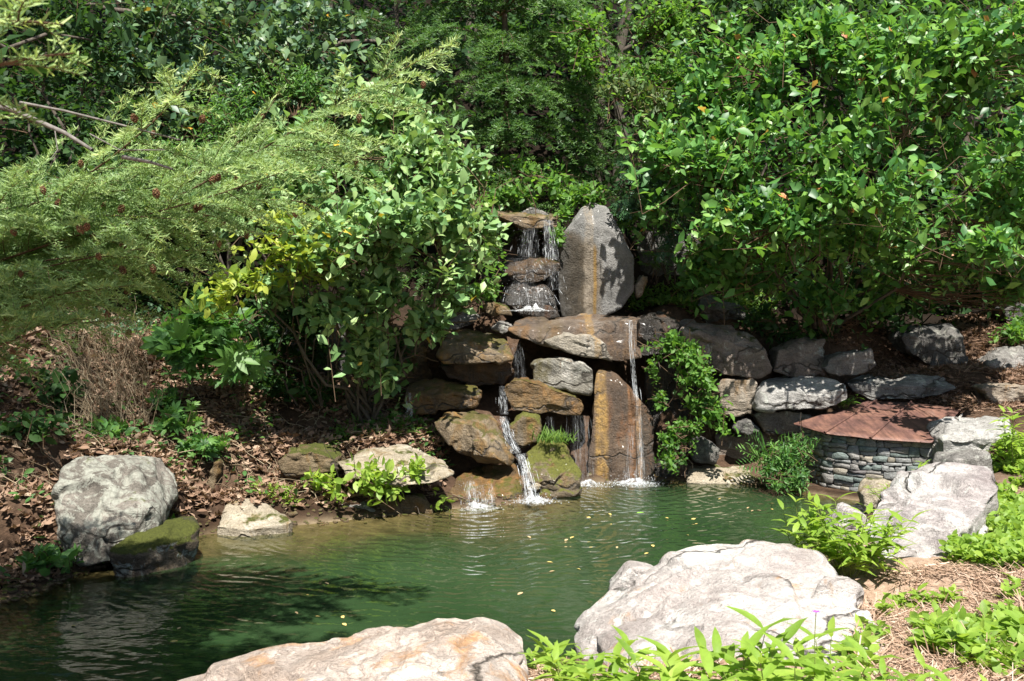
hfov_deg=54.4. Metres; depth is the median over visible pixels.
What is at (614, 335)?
boulder
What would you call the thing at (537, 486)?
rock
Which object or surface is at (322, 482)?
leafy plant
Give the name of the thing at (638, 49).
forest tree
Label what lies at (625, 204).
pinnate vine
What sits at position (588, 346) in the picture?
rock
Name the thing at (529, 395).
rock
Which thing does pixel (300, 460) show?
rock
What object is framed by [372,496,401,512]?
rock
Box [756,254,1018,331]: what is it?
bush
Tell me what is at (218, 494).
leaf litter
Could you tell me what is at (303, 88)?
viny bush
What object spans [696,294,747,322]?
rock
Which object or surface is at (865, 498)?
rock
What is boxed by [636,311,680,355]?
boulder
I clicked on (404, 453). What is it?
rock
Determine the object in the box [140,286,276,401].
palmate herb
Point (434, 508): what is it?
leafy plant
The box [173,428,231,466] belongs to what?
weed
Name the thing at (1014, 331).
leafy bush
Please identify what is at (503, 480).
rock
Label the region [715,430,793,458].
boulder
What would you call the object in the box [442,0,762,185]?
forest tree
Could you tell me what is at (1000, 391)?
rock
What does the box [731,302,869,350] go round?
leafy bush
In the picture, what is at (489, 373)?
rock
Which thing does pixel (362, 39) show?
forest tree
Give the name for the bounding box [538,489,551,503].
rock
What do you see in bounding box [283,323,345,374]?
shrub
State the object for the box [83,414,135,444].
weed
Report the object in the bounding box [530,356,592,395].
rock
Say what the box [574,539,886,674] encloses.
boulder
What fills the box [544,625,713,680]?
lance leaved plant
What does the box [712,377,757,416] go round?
rock
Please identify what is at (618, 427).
boulder
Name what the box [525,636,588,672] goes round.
weed
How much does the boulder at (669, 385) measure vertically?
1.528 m
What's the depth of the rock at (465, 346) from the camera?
11.31 m
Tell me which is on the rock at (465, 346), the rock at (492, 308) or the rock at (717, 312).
the rock at (492, 308)
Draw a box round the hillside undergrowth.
[0,0,1023,329]
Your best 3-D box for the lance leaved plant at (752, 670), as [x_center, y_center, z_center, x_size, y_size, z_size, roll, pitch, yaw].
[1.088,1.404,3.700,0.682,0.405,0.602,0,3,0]
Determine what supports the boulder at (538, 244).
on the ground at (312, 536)
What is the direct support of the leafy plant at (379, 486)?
on the shore pebbles
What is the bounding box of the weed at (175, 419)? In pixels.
[149,400,204,435]
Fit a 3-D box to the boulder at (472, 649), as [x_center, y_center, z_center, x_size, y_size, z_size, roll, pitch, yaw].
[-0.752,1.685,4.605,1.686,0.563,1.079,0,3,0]
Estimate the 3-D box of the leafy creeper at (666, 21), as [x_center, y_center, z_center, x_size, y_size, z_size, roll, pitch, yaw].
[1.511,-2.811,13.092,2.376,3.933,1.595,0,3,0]
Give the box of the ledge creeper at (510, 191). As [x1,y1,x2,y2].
[447,147,640,249]
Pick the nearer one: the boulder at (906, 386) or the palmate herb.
the palmate herb
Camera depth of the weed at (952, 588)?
5.90 m
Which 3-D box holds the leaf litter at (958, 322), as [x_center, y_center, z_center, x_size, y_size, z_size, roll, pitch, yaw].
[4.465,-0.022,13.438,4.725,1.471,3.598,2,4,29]
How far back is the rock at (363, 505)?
9.49 m
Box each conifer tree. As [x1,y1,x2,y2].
[321,0,485,251]
[389,0,631,301]
[502,0,672,202]
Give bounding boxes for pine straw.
[510,550,1023,680]
[843,321,1023,416]
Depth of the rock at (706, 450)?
11.25 m
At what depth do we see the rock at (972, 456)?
9.05 m
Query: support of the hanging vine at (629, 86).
hanging from the leafy creeper at (666, 21)
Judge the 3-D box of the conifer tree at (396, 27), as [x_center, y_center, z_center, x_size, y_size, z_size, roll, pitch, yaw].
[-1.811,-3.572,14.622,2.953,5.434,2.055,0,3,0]
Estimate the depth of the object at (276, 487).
9.31 m
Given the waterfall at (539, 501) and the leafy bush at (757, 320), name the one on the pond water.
the waterfall at (539, 501)
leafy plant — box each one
[303,442,347,504]
[318,452,454,520]
[433,503,449,512]
[740,416,820,497]
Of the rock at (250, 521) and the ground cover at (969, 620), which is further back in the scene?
the rock at (250, 521)
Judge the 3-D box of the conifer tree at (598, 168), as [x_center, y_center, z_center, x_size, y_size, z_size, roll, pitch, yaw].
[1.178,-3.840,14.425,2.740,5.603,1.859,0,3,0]
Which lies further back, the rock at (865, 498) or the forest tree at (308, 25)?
the forest tree at (308, 25)
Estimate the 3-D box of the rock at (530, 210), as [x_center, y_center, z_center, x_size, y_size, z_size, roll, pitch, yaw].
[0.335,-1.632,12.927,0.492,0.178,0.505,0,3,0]
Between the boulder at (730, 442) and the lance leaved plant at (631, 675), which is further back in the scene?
the boulder at (730, 442)
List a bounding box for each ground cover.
[829,572,1023,678]
[938,473,1023,569]
[987,432,1023,474]
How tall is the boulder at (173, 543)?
0.372 m
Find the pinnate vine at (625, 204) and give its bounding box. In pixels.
[597,148,720,283]
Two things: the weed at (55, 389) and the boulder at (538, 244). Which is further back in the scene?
the boulder at (538, 244)
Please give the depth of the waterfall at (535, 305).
12.17 m
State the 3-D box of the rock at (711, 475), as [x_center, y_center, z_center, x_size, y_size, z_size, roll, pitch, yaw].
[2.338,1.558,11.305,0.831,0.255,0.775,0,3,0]
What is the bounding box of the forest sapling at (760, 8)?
[668,0,1023,254]
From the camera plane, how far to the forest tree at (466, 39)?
19.06 m
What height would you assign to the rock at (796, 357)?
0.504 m
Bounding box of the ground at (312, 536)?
[0,0,1023,680]
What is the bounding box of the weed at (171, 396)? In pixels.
[144,381,193,422]
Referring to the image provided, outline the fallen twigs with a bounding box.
[0,357,486,512]
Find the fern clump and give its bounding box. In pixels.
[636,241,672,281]
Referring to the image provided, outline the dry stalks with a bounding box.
[13,301,182,438]
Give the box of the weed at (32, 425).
[0,403,74,447]
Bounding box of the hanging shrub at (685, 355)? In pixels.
[652,326,740,445]
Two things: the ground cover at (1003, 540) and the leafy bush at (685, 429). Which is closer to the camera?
the ground cover at (1003, 540)
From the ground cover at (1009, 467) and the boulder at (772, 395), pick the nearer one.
the ground cover at (1009, 467)
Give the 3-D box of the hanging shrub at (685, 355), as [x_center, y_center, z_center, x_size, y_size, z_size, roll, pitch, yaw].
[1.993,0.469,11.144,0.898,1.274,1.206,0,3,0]
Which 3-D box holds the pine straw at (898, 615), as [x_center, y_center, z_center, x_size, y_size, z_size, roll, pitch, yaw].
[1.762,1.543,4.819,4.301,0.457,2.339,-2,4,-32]
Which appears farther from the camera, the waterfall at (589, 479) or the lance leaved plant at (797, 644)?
the waterfall at (589, 479)
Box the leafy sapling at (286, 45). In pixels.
[88,0,389,275]
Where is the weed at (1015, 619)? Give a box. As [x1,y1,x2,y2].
[976,608,1023,640]
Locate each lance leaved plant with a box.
[521,629,639,680]
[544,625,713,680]
[575,636,707,680]
[637,605,821,680]
[691,627,852,680]
[735,649,885,680]
[772,493,841,559]
[781,616,904,680]
[782,492,931,577]
[801,655,950,680]
[866,482,889,499]
[886,645,987,680]
[918,460,928,467]
[985,405,1023,466]
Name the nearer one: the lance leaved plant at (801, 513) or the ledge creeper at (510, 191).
the lance leaved plant at (801, 513)
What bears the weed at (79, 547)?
on the ground at (312, 536)
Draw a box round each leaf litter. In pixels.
[0,311,456,588]
[643,286,1023,410]
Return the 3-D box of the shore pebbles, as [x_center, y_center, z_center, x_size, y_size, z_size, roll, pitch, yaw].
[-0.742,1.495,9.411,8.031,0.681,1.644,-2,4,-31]
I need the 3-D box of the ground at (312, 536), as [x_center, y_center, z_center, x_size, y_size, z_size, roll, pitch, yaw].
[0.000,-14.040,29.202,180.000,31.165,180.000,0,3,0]
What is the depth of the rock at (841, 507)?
8.13 m
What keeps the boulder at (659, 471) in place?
on the ground at (312, 536)
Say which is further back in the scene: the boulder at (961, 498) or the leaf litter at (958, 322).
the leaf litter at (958, 322)
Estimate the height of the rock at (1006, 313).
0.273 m
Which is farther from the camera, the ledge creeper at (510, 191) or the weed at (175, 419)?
the ledge creeper at (510, 191)
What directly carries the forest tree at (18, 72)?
on the ground at (312, 536)
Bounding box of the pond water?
[0,480,837,680]
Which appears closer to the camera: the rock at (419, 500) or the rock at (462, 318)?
the rock at (419, 500)
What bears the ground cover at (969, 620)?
on the pine straw at (898, 615)
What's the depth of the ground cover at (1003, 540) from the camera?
6.61 m
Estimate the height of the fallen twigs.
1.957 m
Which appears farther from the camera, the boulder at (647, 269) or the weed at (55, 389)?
the boulder at (647, 269)
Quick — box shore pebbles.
[0,467,782,610]
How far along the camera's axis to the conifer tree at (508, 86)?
13.43 m
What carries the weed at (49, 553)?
on the ground at (312, 536)
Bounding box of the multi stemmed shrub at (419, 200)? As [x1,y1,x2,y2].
[198,47,519,424]
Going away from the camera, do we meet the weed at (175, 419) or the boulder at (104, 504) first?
the boulder at (104, 504)
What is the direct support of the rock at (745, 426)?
on the boulder at (730, 442)
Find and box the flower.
[812,610,819,676]
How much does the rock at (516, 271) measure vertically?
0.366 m
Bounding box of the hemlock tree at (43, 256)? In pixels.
[0,0,461,382]
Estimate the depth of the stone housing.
10.54 m
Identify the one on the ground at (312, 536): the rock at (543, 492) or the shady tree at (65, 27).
the shady tree at (65, 27)
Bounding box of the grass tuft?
[529,425,580,444]
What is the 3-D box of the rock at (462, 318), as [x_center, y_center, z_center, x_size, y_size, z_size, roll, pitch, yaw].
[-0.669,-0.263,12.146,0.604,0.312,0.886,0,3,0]
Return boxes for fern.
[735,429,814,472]
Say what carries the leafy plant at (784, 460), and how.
on the ground at (312, 536)
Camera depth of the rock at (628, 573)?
6.28 m
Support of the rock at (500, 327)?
on the rock at (465, 346)
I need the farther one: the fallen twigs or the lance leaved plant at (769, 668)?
the fallen twigs
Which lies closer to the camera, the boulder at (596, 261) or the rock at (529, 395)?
the rock at (529, 395)
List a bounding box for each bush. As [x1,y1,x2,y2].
[120,46,342,272]
[220,290,422,412]
[427,239,514,319]
[654,414,704,475]
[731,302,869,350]
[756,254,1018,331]
[987,309,1023,344]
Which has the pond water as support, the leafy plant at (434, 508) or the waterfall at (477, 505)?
the waterfall at (477, 505)
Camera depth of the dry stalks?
9.72 m
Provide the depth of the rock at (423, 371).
11.86 m
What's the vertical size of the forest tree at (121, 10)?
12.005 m
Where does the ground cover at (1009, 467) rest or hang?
on the ground at (312, 536)
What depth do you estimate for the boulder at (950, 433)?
10.09 m
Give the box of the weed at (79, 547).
[71,542,109,566]
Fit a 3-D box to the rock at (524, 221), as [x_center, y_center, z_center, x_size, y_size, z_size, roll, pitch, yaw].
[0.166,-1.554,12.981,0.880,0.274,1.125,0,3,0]
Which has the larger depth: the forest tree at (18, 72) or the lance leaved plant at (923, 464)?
the forest tree at (18, 72)
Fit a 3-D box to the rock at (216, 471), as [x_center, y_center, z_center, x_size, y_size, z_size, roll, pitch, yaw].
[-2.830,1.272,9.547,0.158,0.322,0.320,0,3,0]
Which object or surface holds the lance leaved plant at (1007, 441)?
on the ground at (312, 536)
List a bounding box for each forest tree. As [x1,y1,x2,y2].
[0,0,120,92]
[0,0,188,91]
[28,0,306,155]
[45,3,126,99]
[211,0,471,78]
[304,0,389,69]
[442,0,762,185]
[464,1,579,97]
[572,0,856,162]
[772,0,1023,239]
[950,22,1023,117]
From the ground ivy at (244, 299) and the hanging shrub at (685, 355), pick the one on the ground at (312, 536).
the ground ivy at (244, 299)
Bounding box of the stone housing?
[794,399,962,491]
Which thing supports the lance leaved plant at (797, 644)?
on the ground at (312, 536)
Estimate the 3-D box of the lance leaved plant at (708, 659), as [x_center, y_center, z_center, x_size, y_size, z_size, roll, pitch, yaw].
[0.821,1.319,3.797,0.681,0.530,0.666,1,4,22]
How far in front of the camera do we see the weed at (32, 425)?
8.47 m
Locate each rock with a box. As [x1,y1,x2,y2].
[206,459,223,489]
[217,494,292,540]
[277,443,345,477]
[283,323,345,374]
[338,444,453,487]
[342,501,374,511]
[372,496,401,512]
[379,344,432,384]
[399,493,432,514]
[405,378,481,414]
[436,328,513,364]
[439,362,514,385]
[441,308,480,330]
[448,463,524,503]
[480,301,511,315]
[491,210,558,230]
[491,321,512,334]
[503,377,583,415]
[504,255,559,283]
[504,282,557,316]
[509,411,541,447]
[523,207,547,214]
[530,304,559,319]
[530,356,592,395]
[531,483,540,490]
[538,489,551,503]
[544,332,612,361]
[608,560,652,590]
[634,275,647,297]
[686,436,718,464]
[686,464,756,486]
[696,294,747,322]
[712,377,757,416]
[729,416,759,435]
[769,336,825,377]
[821,348,875,375]
[824,502,867,538]
[857,477,891,513]
[931,448,995,481]
[971,383,1023,404]
[993,302,1023,320]
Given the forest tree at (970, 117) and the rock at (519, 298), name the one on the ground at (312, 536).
the forest tree at (970, 117)
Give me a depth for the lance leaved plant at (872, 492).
9.36 m
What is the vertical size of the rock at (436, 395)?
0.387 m
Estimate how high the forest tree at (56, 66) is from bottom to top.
14.054 m
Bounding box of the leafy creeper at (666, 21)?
[536,0,713,237]
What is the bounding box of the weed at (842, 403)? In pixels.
[837,394,862,408]
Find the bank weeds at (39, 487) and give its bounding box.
[0,309,454,580]
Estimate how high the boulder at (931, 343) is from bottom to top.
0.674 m
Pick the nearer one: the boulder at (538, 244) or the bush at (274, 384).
the bush at (274, 384)
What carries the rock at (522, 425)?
on the boulder at (554, 467)
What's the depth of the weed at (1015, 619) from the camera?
5.00 m
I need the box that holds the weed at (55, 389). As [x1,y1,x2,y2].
[16,362,88,412]
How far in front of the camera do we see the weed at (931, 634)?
4.76 m
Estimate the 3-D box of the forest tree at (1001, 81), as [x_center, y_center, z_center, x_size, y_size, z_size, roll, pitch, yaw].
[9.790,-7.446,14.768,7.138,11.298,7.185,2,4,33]
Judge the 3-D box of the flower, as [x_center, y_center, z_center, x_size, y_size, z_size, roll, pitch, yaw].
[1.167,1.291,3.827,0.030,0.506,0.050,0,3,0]
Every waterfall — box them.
[451,484,513,512]
[498,398,568,505]
[502,224,567,311]
[575,420,604,488]
[607,325,671,489]
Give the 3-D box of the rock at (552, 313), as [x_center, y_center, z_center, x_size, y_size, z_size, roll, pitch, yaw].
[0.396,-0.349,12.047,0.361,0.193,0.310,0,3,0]
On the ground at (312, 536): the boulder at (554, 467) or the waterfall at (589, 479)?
the boulder at (554, 467)
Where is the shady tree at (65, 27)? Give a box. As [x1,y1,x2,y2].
[0,0,202,257]
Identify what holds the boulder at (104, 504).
on the ground at (312, 536)
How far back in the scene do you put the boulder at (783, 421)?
11.39 m
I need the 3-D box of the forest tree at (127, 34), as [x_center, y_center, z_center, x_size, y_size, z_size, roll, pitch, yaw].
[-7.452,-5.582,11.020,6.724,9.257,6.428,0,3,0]
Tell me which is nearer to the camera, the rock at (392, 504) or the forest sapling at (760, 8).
the rock at (392, 504)
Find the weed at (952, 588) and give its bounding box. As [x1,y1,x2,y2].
[907,582,965,605]
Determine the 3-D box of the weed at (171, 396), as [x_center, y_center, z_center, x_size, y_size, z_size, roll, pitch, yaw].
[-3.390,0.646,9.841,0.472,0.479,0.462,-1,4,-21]
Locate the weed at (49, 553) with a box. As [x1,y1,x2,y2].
[14,541,84,581]
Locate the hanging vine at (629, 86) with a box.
[593,63,686,242]
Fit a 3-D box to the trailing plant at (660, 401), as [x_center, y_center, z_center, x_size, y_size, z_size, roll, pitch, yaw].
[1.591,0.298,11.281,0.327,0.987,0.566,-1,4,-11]
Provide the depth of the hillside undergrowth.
17.23 m
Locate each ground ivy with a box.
[9,280,170,335]
[121,264,341,339]
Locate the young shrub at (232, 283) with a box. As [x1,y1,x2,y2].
[179,190,356,405]
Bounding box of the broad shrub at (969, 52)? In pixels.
[615,0,1023,338]
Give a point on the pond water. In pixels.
(217, 609)
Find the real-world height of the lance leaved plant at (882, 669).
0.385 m
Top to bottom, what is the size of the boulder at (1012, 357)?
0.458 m
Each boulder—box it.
[51,455,177,566]
[109,516,199,581]
[178,617,528,680]
[434,411,513,465]
[481,217,563,286]
[508,313,641,361]
[524,438,581,498]
[558,202,633,316]
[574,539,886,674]
[588,369,654,484]
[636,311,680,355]
[637,231,700,275]
[644,361,722,429]
[654,457,688,477]
[679,319,771,378]
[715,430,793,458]
[751,409,811,436]
[752,375,846,412]
[845,373,955,399]
[867,462,998,557]
[888,323,968,366]
[926,416,1015,454]
[977,345,1023,371]
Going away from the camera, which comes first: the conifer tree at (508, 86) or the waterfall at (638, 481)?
the waterfall at (638, 481)
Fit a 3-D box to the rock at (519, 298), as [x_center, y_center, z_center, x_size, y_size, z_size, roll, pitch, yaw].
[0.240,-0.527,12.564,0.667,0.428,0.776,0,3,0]
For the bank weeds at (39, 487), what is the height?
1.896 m
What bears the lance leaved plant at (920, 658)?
on the pine straw at (898, 615)
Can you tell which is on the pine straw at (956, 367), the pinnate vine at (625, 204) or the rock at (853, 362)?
the rock at (853, 362)
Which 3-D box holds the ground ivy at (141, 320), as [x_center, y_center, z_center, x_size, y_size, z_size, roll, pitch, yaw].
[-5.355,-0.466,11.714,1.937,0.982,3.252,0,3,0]
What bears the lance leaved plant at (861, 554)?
on the ground at (312, 536)
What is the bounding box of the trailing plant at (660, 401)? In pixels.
[635,324,669,410]
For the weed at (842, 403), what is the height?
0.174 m
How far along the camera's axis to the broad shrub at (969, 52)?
10.75 m
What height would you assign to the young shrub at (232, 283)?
2.226 m
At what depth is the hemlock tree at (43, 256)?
4.95 m
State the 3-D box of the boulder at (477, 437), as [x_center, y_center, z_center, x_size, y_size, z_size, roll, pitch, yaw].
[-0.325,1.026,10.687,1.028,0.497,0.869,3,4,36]
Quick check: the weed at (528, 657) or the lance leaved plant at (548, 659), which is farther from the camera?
the weed at (528, 657)
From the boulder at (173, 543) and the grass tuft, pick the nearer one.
the boulder at (173, 543)
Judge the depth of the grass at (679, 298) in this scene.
13.16 m
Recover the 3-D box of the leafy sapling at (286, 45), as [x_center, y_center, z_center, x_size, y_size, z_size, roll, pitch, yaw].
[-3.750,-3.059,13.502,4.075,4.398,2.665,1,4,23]
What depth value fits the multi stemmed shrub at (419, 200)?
10.08 m
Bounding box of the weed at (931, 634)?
[909,614,981,655]
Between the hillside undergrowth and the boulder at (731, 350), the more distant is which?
the hillside undergrowth
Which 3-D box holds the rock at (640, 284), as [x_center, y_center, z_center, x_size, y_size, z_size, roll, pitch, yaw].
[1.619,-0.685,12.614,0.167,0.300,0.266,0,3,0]

